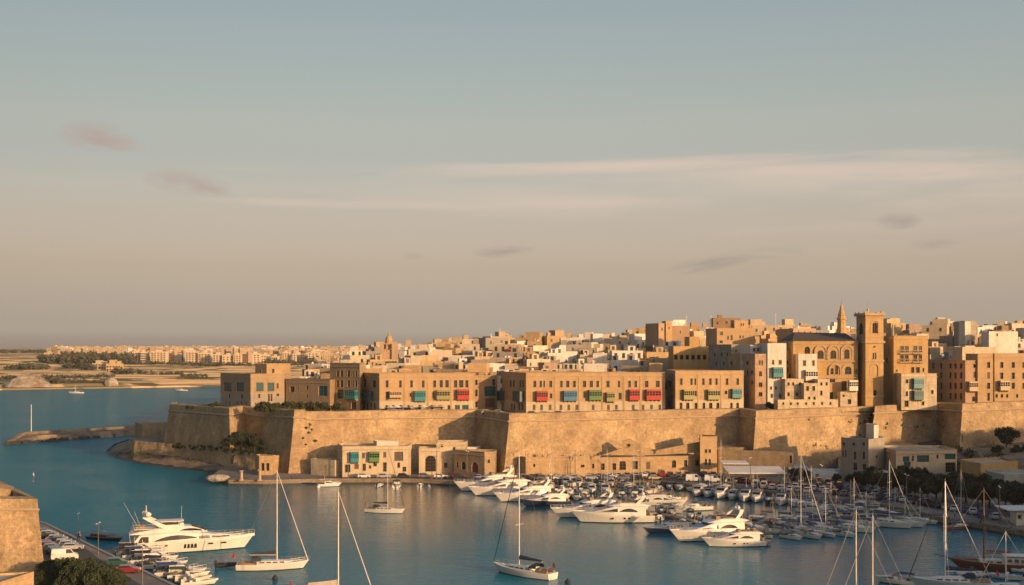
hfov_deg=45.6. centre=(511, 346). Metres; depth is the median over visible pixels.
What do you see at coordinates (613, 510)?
side window
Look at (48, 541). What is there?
parked car
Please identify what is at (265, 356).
apartment block
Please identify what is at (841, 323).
church spire
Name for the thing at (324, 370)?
town house
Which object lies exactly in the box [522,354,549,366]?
town house
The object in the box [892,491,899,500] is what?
parked van
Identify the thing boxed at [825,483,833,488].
parked car
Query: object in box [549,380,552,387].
window
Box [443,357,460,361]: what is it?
town house
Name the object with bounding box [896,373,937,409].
harbour house
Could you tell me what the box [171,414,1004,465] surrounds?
wall plants
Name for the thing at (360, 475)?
parked car
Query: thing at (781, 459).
yard wall
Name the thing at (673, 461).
window
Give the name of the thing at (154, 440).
rampart terrace
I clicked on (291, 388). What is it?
window
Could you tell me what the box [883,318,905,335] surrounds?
town house
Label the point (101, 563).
tree
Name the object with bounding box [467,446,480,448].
roof room
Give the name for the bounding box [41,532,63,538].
parked car
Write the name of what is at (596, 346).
town house
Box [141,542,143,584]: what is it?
street lamp
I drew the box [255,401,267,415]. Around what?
shrub
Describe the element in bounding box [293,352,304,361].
apartment block
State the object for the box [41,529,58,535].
parked car
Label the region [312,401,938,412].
terrace ground
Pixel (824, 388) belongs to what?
stone house
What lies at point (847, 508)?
cabin cruiser
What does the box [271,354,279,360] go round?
apartment block
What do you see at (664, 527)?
motor yacht
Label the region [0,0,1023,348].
sky
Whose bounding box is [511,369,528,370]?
town house
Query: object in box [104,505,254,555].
superyacht
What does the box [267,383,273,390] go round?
window
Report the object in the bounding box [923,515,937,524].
open boat
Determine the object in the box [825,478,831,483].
parked car
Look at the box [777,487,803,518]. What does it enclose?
sailing yacht
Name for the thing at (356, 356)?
town house
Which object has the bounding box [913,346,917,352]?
window
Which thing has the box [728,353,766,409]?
tower house
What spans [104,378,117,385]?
rock mound
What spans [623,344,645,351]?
town house
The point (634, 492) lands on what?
cabin cruiser
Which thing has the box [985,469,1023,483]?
shed
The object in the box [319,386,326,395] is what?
window
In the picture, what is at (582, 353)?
town house
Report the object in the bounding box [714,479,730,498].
cabin cruiser
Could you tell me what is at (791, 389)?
stone house
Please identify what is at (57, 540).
parked car
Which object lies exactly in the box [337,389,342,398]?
window
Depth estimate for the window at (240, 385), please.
417.24 m
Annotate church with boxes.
[380,332,397,359]
[780,332,857,405]
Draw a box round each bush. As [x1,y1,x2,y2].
[210,401,220,406]
[224,434,235,446]
[231,431,242,445]
[236,431,248,449]
[241,432,256,448]
[248,436,261,450]
[256,444,263,451]
[262,446,270,451]
[990,445,1004,452]
[1010,445,1023,452]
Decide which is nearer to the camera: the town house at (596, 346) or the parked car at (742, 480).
the parked car at (742, 480)
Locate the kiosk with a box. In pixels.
[994,505,1023,525]
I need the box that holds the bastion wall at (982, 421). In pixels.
[936,400,1023,448]
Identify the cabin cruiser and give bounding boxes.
[115,533,163,557]
[121,537,166,559]
[128,540,177,564]
[139,556,177,566]
[140,555,187,569]
[153,551,206,577]
[153,559,197,570]
[166,566,209,579]
[175,387,187,390]
[317,477,340,486]
[392,479,401,487]
[530,477,538,483]
[559,488,569,498]
[561,475,570,485]
[566,480,577,490]
[569,484,573,497]
[572,491,580,500]
[575,477,582,486]
[580,483,587,488]
[580,489,589,496]
[587,482,596,493]
[597,474,605,486]
[599,481,610,492]
[607,478,614,486]
[617,489,626,497]
[623,482,632,488]
[630,488,639,497]
[636,483,643,491]
[638,491,648,499]
[644,487,653,494]
[649,478,656,492]
[666,481,673,488]
[667,492,680,498]
[668,505,676,514]
[675,480,683,490]
[679,499,713,510]
[685,508,695,518]
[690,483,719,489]
[692,483,705,495]
[703,479,714,497]
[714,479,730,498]
[727,488,738,499]
[738,486,752,501]
[744,521,766,531]
[747,515,772,523]
[750,488,764,502]
[763,516,793,524]
[765,517,798,527]
[774,482,787,504]
[779,507,803,523]
[779,529,802,539]
[783,524,803,533]
[790,494,802,506]
[795,496,833,512]
[797,512,826,524]
[799,527,821,539]
[802,496,814,504]
[813,504,852,516]
[819,499,830,507]
[829,516,859,523]
[831,504,859,512]
[832,526,855,537]
[835,499,847,509]
[842,503,863,517]
[853,500,866,509]
[860,499,901,515]
[868,502,879,509]
[874,571,914,584]
[875,507,904,520]
[890,506,917,519]
[929,511,953,517]
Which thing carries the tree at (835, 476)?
on the quay at (234, 473)
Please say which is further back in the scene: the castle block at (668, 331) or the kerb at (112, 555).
the castle block at (668, 331)
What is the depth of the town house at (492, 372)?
444.43 m
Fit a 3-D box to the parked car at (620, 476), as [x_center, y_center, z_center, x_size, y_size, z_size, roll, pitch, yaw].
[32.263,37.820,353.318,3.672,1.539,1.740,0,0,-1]
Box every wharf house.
[337,443,411,476]
[418,446,440,474]
[436,440,467,473]
[453,449,496,476]
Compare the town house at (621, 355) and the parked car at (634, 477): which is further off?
the town house at (621, 355)
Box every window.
[138,535,228,542]
[155,535,196,541]
[165,542,225,547]
[180,524,205,530]
[224,382,231,391]
[237,382,243,391]
[256,382,262,390]
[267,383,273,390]
[289,386,294,392]
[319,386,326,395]
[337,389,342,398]
[340,380,343,387]
[344,390,357,400]
[345,464,350,472]
[350,452,358,463]
[362,390,372,402]
[362,463,365,470]
[369,451,379,462]
[372,380,375,387]
[383,462,386,470]
[390,391,401,398]
[394,452,402,460]
[414,391,425,402]
[425,456,435,471]
[437,390,449,400]
[457,389,469,400]
[459,380,463,387]
[461,461,465,469]
[485,386,495,395]
[485,398,494,407]
[493,484,520,486]
[497,390,504,401]
[512,391,523,403]
[520,490,543,492]
[533,380,536,387]
[536,391,547,402]
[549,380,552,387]
[563,391,576,402]
[566,380,569,387]
[578,504,605,507]
[583,380,586,387]
[589,380,592,387]
[589,390,601,401]
[602,509,637,511]
[606,392,614,402]
[612,463,616,470]
[618,392,621,399]
[619,460,625,469]
[629,389,639,401]
[632,461,637,469]
[645,380,648,387]
[646,389,660,401]
[646,462,650,469]
[655,380,659,387]
[672,460,675,467]
[682,389,694,400]
[695,460,699,465]
[705,525,737,528]
[707,389,719,400]
[730,536,753,538]
[731,389,741,399]
[772,367,783,378]
[804,370,817,382]
[805,347,809,353]
[817,350,823,358]
[830,350,835,358]
[842,381,845,389]
[844,349,848,358]
[845,367,851,374]
[847,380,857,392]
[853,451,856,459]
[854,462,857,470]
[859,323,862,333]
[872,323,876,332]
[903,456,908,461]
[912,378,923,389]
[912,390,923,401]
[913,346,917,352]
[913,355,917,361]
[917,455,928,461]
[945,454,954,458]
[945,462,955,472]
[967,381,978,392]
[998,380,1009,391]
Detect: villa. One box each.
[92,360,106,368]
[106,360,122,370]
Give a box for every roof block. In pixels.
[741,345,760,369]
[866,423,877,438]
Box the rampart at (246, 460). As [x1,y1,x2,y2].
[128,438,280,471]
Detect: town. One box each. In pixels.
[41,345,367,362]
[346,321,1022,353]
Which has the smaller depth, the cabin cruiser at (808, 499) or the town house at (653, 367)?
the cabin cruiser at (808, 499)
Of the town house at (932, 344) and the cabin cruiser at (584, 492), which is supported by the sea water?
the cabin cruiser at (584, 492)
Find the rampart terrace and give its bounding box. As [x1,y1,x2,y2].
[130,437,274,454]
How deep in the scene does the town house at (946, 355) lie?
489.27 m
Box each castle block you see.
[645,326,689,350]
[646,323,664,346]
[662,321,672,341]
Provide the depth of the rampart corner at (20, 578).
154.99 m
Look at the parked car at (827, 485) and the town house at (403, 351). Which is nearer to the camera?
the parked car at (827, 485)
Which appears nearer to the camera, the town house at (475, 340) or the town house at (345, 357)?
the town house at (345, 357)
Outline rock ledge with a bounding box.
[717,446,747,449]
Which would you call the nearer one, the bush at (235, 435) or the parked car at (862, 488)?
the parked car at (862, 488)
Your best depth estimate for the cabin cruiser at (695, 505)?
296.80 m
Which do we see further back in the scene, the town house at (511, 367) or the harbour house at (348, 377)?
the town house at (511, 367)
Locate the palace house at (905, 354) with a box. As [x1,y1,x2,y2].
[883,336,927,404]
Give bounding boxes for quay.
[40,523,168,584]
[213,468,1023,535]
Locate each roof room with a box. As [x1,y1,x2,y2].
[373,440,398,445]
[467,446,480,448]
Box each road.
[41,535,139,584]
[328,477,1009,516]
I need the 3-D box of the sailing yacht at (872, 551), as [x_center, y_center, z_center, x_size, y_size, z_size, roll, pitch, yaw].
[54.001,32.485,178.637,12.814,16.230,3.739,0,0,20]
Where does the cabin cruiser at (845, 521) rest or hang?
on the sea water
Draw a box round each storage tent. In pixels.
[788,465,807,476]
[805,468,840,479]
[867,470,905,487]
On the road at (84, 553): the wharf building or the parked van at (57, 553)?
the parked van at (57, 553)
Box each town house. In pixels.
[300,370,319,378]
[302,369,319,375]
[304,360,329,368]
[320,368,329,378]
[321,373,329,378]
[333,360,352,362]
[339,354,349,360]
[349,351,369,362]
[362,347,379,356]
[366,355,396,364]
[366,368,381,372]
[368,362,385,364]
[370,365,386,371]
[386,357,409,371]
[389,368,411,371]
[397,355,423,364]
[398,347,407,356]
[404,365,421,371]
[408,345,429,355]
[420,360,441,371]
[421,355,443,363]
[423,366,432,372]
[427,344,435,348]
[429,368,436,372]
[432,350,461,360]
[436,342,459,348]
[437,362,467,372]
[441,344,465,354]
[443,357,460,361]
[455,363,489,374]
[458,358,468,364]
[460,340,479,351]
[461,348,488,354]
[462,351,492,358]
[467,351,493,362]
[470,372,483,374]
[471,360,490,362]
[472,338,478,343]
[479,333,506,354]
[490,351,510,362]
[490,363,504,371]
[490,367,496,374]
[493,339,524,355]
[494,347,523,358]
[497,369,508,409]
[504,365,517,369]
[505,358,523,366]
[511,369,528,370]
[512,341,527,346]
[515,332,542,345]
[518,367,537,369]
[522,347,538,356]
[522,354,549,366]
[523,352,541,358]
[526,336,541,345]
[528,346,548,355]
[529,362,558,370]
[540,348,576,364]
[541,354,559,363]
[543,330,564,350]
[551,345,576,352]
[557,363,568,368]
[558,364,582,370]
[560,340,583,350]
[561,334,586,344]
[574,349,592,353]
[577,349,592,358]
[577,359,584,368]
[580,342,602,352]
[583,357,607,362]
[583,363,606,371]
[590,334,603,343]
[592,353,621,367]
[603,338,625,351]
[604,345,623,356]
[607,368,615,371]
[610,343,642,359]
[611,365,620,371]
[617,335,633,344]
[621,360,647,371]
[622,354,638,364]
[623,340,644,347]
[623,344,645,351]
[629,334,652,351]
[633,328,644,333]
[639,356,658,362]
[639,363,662,371]
[643,345,667,357]
[647,358,667,370]
[655,341,680,351]
[655,371,666,408]
[668,346,708,369]
[672,320,685,325]
[685,337,698,345]
[690,323,711,330]
[690,331,705,345]
[699,327,709,335]
[705,328,755,345]
[709,344,759,369]
[710,315,739,327]
[748,319,777,335]
[755,336,758,343]
[758,331,776,338]
[759,334,776,343]
[777,328,815,342]
[778,319,794,328]
[816,325,834,332]
[830,322,849,331]
[835,328,855,336]
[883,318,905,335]
[903,324,921,333]
[903,332,928,338]
[922,319,949,338]
[928,339,942,342]
[928,341,946,352]
[928,342,942,352]
[928,347,941,359]
[930,318,953,325]
[939,331,953,345]
[941,346,960,353]
[942,352,948,359]
[949,346,974,359]
[952,347,995,359]
[954,321,976,345]
[959,321,970,345]
[961,339,980,346]
[977,324,997,329]
[977,325,991,334]
[981,331,1017,352]
[990,326,1011,330]
[997,321,1006,325]
[1004,324,1023,330]
[1016,328,1023,337]
[1018,337,1023,347]
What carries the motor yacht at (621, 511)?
on the sea water
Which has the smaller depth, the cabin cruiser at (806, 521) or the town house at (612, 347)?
the cabin cruiser at (806, 521)
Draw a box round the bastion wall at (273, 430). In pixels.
[242,405,295,472]
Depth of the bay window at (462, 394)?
395.13 m
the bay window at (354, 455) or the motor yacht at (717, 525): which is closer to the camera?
the motor yacht at (717, 525)
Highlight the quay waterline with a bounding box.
[217,482,1023,537]
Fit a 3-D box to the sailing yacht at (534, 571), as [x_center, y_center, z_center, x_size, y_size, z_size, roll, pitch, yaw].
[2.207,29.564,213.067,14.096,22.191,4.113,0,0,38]
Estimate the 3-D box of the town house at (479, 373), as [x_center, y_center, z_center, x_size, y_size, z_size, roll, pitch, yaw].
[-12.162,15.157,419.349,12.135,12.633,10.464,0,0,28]
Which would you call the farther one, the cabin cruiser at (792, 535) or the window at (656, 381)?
the window at (656, 381)
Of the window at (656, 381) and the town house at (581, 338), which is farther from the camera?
the town house at (581, 338)
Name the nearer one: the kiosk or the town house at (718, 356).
the kiosk
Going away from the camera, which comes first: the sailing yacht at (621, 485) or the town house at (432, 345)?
the sailing yacht at (621, 485)
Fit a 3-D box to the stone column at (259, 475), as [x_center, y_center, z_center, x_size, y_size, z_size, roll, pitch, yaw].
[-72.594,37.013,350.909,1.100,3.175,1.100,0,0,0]
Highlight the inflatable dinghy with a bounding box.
[214,560,236,566]
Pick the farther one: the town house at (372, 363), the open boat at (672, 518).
the town house at (372, 363)
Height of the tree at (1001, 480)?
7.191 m
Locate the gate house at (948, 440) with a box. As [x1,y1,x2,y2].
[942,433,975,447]
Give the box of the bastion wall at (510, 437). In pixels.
[473,408,739,474]
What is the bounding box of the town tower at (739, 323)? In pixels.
[730,320,748,327]
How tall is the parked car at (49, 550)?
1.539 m
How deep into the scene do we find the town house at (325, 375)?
444.12 m
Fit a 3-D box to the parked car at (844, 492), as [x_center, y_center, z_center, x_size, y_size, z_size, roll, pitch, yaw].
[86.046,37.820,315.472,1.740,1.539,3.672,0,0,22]
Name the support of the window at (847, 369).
in the church at (837, 359)
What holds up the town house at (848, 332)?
on the city hill
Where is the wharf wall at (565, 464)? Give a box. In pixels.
[520,454,600,476]
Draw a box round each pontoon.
[529,482,661,491]
[543,482,657,514]
[656,507,765,537]
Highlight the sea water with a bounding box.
[0,387,1023,584]
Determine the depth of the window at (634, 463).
366.06 m
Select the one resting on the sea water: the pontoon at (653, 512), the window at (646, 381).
the pontoon at (653, 512)
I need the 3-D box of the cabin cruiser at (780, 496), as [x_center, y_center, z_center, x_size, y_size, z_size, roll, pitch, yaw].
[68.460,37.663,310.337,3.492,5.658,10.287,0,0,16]
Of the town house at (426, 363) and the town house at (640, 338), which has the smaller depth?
the town house at (426, 363)
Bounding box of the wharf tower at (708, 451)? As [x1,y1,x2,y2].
[699,434,717,472]
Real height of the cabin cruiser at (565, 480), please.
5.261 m
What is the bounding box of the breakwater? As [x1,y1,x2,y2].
[4,425,134,444]
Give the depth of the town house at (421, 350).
589.36 m
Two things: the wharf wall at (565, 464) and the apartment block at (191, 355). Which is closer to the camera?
the wharf wall at (565, 464)
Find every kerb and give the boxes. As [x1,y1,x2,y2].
[39,521,175,584]
[226,478,1023,532]
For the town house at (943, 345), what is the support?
on the city hill
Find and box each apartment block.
[132,350,142,360]
[141,350,147,360]
[150,350,168,361]
[169,351,181,361]
[178,351,184,360]
[185,350,199,361]
[198,351,212,361]
[213,352,223,362]
[222,353,232,362]
[233,353,241,362]
[243,352,252,362]
[250,352,260,362]
[261,353,269,362]
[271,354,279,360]
[282,351,290,361]
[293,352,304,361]
[308,350,319,361]
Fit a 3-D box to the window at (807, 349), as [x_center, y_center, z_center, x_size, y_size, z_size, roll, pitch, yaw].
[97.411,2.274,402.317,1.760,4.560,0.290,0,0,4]
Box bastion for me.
[0,481,42,573]
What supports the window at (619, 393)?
in the harbour house at (540, 391)
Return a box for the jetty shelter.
[255,454,274,474]
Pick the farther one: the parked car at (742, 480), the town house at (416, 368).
the town house at (416, 368)
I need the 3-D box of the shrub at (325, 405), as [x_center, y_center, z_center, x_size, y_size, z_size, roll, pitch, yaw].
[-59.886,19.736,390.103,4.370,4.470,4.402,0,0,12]
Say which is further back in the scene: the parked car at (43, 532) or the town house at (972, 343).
the town house at (972, 343)
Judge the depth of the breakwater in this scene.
527.51 m
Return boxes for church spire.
[836,300,846,333]
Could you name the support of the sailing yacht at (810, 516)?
on the sea water
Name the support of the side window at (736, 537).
in the motor yacht at (744, 538)
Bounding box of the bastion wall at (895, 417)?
[873,402,940,443]
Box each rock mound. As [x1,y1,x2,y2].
[4,373,51,387]
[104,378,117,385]
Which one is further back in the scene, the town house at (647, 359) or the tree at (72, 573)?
the town house at (647, 359)
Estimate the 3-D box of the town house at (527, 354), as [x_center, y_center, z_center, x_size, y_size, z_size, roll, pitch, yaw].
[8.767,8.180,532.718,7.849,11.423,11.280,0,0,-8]
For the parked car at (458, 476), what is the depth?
352.90 m
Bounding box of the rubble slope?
[838,440,1023,470]
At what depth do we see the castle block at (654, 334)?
551.36 m
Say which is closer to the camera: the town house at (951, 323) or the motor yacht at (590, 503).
the motor yacht at (590, 503)
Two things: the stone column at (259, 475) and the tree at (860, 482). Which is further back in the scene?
the stone column at (259, 475)
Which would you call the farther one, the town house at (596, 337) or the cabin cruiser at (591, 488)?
the town house at (596, 337)
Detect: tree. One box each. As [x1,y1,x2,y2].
[34,559,57,577]
[34,569,54,584]
[50,557,79,578]
[53,563,92,584]
[68,556,104,570]
[81,566,126,584]
[85,562,110,569]
[110,566,124,574]
[117,573,131,584]
[765,402,773,408]
[788,468,798,475]
[795,468,804,475]
[802,470,811,477]
[832,473,841,480]
[844,474,855,484]
[849,471,861,487]
[856,477,868,484]
[859,466,880,486]
[868,469,894,493]
[888,469,913,491]
[890,465,913,493]
[903,477,920,496]
[911,466,932,495]
[915,479,939,497]
[921,474,936,498]
[931,473,954,502]
[948,478,974,505]
[949,470,967,499]
[953,473,973,501]
[962,482,990,508]
[965,473,991,503]
[978,478,998,508]
[993,478,1009,504]
[993,482,1015,511]
[994,426,1020,447]
[1009,486,1023,504]
[1012,481,1023,486]
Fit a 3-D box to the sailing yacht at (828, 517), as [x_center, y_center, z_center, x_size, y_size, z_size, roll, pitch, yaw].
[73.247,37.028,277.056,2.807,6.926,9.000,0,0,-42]
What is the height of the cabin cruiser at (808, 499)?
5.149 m
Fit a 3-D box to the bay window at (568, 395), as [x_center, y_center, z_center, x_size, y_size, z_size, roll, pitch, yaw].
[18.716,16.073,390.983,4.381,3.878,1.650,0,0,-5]
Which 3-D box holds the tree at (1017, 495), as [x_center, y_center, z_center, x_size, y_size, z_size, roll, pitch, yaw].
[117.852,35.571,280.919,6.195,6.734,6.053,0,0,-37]
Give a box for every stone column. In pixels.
[239,470,243,480]
[257,469,261,480]
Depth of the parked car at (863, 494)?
309.41 m
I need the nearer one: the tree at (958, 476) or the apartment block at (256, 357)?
the tree at (958, 476)
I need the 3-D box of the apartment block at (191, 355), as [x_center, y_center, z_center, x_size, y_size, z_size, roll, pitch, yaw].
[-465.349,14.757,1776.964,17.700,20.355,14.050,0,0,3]
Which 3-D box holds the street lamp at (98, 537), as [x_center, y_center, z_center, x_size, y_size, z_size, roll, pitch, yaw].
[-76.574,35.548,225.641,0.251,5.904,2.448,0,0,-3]
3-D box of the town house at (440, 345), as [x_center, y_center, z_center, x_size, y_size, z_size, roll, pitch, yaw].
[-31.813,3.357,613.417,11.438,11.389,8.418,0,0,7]
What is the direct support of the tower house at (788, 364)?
on the terrace ground
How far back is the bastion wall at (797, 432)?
383.43 m
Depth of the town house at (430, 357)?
530.27 m
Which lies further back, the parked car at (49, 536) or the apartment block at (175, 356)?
the apartment block at (175, 356)
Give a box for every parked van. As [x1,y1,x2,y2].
[51,547,78,559]
[399,406,411,409]
[657,469,664,476]
[685,474,701,481]
[704,474,720,482]
[727,477,735,485]
[751,479,759,487]
[760,480,767,488]
[836,481,843,489]
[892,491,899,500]
[977,507,988,517]
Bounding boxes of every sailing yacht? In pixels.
[69,389,83,393]
[232,472,307,570]
[289,488,370,584]
[364,450,404,512]
[493,455,557,580]
[594,450,617,486]
[618,450,644,488]
[657,488,682,512]
[708,442,732,489]
[753,494,781,519]
[765,467,795,503]
[769,456,824,534]
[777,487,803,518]
[789,469,824,505]
[801,498,821,519]
[803,488,846,532]
[816,482,840,508]
[816,495,847,520]
[824,479,876,532]
[827,510,887,584]
[834,480,860,508]
[845,515,904,584]
[851,493,881,526]
[857,459,914,528]
[882,488,905,502]
[890,497,926,526]
[904,488,934,523]
[908,481,998,584]
[934,487,1023,571]
[942,472,972,529]
[977,532,1023,584]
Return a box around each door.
[352,402,356,409]
[472,462,477,472]
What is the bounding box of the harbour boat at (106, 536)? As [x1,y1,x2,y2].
[85,531,121,540]
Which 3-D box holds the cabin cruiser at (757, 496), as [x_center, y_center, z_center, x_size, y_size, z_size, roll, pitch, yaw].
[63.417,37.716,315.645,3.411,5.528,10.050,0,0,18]
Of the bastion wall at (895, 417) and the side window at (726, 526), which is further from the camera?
the bastion wall at (895, 417)
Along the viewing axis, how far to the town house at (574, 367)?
470.97 m
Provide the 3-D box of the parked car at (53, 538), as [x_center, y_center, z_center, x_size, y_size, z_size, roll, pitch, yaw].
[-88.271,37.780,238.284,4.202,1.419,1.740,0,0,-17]
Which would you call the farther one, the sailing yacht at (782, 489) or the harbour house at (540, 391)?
the harbour house at (540, 391)
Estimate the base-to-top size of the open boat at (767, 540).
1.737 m
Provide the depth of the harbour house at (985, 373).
397.92 m
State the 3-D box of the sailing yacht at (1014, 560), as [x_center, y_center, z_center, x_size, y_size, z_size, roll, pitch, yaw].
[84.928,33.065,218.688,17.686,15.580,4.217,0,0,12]
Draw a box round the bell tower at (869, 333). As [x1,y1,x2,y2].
[854,308,885,405]
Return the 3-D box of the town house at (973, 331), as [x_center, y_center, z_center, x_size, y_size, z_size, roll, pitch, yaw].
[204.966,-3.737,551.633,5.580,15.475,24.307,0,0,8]
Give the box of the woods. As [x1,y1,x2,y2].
[0,349,327,385]
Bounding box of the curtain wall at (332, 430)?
[288,409,477,473]
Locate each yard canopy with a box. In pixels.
[720,460,748,477]
[723,466,785,480]
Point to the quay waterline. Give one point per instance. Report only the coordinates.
(559, 484)
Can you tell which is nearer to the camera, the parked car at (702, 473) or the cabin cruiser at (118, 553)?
the cabin cruiser at (118, 553)
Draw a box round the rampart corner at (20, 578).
[0,572,33,584]
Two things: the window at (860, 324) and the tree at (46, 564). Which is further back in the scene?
the window at (860, 324)
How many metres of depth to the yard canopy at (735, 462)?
357.90 m
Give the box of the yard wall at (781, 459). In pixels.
[717,449,793,475]
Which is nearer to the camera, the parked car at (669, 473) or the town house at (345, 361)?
the parked car at (669, 473)
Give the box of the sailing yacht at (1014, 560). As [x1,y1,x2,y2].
[934,487,1023,571]
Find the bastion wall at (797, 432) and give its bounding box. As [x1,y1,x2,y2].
[737,405,877,468]
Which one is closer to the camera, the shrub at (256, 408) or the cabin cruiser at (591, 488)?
the cabin cruiser at (591, 488)
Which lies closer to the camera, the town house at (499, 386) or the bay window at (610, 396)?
the bay window at (610, 396)
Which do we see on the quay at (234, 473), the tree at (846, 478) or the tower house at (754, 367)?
the tree at (846, 478)
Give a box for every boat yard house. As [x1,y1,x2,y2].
[841,435,884,481]
[885,445,957,474]
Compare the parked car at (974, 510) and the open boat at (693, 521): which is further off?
the parked car at (974, 510)
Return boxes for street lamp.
[96,522,99,554]
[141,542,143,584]
[749,457,751,486]
[820,464,822,496]
[905,474,908,502]
[998,486,1000,523]
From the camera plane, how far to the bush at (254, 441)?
386.23 m
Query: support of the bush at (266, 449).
on the rampart terrace
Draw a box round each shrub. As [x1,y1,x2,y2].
[253,406,260,414]
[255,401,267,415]
[262,401,273,415]
[270,404,279,411]
[280,401,289,408]
[283,400,297,408]
[295,401,304,408]
[300,402,309,410]
[305,401,316,410]
[310,401,321,410]
[319,402,330,410]
[330,402,338,410]
[334,403,347,410]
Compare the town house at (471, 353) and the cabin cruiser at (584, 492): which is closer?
the cabin cruiser at (584, 492)
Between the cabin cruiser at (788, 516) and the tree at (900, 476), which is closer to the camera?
the cabin cruiser at (788, 516)
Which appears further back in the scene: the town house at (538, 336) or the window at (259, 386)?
the town house at (538, 336)
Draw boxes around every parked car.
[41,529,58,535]
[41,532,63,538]
[42,540,58,549]
[42,542,60,548]
[43,545,63,553]
[45,534,67,538]
[48,546,60,555]
[49,536,71,540]
[53,538,75,542]
[58,539,77,544]
[61,542,83,549]
[106,557,128,566]
[115,564,140,572]
[358,473,370,477]
[377,473,390,477]
[397,473,409,477]
[418,472,430,477]
[434,473,447,477]
[452,474,466,479]
[473,474,481,478]
[522,475,534,478]
[538,474,549,479]
[552,475,565,479]
[569,474,580,479]
[585,474,597,479]
[602,474,613,479]
[617,474,629,479]
[632,475,646,479]
[648,475,662,479]
[666,471,673,476]
[668,476,682,480]
[675,471,681,476]
[700,471,706,476]
[739,478,747,483]
[769,484,776,489]
[777,484,785,490]
[786,486,793,491]
[788,474,795,479]
[795,486,802,492]
[803,487,810,492]
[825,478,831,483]
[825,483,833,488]
[831,489,839,494]
[840,490,848,495]
[846,485,854,490]
[849,491,857,497]
[857,485,865,491]
[859,492,866,498]
[868,493,875,499]
[871,489,880,494]
[877,494,885,499]
[899,495,907,501]
[907,497,915,503]
[915,499,923,504]
[924,500,932,506]
[932,502,941,507]
[941,503,949,509]
[950,505,959,511]
[959,506,968,512]
[969,507,977,514]
[992,512,1000,519]
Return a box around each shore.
[0,348,303,389]
[109,438,254,470]
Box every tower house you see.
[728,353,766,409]
[760,343,785,408]
[786,351,790,378]
[795,354,817,382]
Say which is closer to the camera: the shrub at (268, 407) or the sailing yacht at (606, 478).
the sailing yacht at (606, 478)
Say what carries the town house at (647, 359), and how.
on the city hill
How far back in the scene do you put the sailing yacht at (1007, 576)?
199.32 m
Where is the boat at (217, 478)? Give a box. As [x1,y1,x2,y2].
[205,474,229,481]
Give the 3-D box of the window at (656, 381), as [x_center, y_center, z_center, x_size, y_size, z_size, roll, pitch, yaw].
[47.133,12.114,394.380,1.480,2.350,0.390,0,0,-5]
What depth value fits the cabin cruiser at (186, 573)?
209.75 m
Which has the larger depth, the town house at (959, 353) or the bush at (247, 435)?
the town house at (959, 353)
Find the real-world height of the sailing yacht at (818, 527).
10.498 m
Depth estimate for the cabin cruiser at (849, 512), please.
280.25 m
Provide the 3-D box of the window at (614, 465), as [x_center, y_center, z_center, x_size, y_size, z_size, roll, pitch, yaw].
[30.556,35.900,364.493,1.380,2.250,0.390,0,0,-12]
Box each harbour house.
[220,373,290,406]
[255,363,290,373]
[286,378,334,410]
[329,363,365,410]
[362,372,475,409]
[475,375,497,409]
[496,371,665,412]
[665,369,743,408]
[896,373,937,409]
[928,359,978,402]
[966,353,993,402]
[994,353,1023,400]
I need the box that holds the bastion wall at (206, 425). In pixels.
[164,402,243,465]
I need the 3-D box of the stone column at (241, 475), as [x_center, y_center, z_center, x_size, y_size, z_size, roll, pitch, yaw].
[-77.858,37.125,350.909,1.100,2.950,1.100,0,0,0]
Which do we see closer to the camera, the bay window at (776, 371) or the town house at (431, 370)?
the bay window at (776, 371)
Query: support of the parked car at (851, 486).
on the quay road at (1002, 514)
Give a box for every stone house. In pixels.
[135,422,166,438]
[781,379,803,399]
[800,383,817,399]
[812,378,829,398]
[836,380,857,406]
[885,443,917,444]
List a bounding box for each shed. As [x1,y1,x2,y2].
[311,458,340,475]
[960,457,1017,476]
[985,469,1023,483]
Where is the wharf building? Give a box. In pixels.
[600,439,699,475]
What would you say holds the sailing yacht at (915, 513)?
on the sea water
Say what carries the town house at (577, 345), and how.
on the city hill
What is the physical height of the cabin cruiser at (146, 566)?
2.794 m
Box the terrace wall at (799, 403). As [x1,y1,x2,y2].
[774,399,837,408]
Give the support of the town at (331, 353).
on the shore at (155, 380)
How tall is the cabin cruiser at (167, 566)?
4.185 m
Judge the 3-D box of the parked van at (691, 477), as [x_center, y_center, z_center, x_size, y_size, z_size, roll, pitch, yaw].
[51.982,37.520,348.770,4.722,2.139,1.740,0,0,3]
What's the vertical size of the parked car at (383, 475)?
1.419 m
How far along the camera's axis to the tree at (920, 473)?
314.30 m
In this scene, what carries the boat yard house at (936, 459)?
on the quay at (234, 473)
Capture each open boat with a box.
[172,571,211,582]
[178,574,217,584]
[375,482,383,486]
[592,490,600,496]
[656,513,664,520]
[669,516,675,520]
[690,519,697,525]
[695,512,703,520]
[761,535,771,543]
[762,532,772,538]
[763,526,778,533]
[765,496,774,503]
[822,532,835,537]
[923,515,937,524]
[956,566,989,576]
[989,570,1023,580]
[1011,568,1023,572]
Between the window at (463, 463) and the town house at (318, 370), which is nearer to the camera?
the window at (463, 463)
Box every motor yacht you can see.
[455,465,516,490]
[468,477,530,495]
[494,476,553,501]
[520,486,573,505]
[551,489,615,517]
[570,491,659,522]
[642,520,691,532]
[646,493,687,505]
[670,505,749,541]
[702,529,769,546]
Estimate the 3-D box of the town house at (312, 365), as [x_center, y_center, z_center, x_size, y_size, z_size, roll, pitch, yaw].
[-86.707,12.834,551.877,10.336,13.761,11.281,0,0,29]

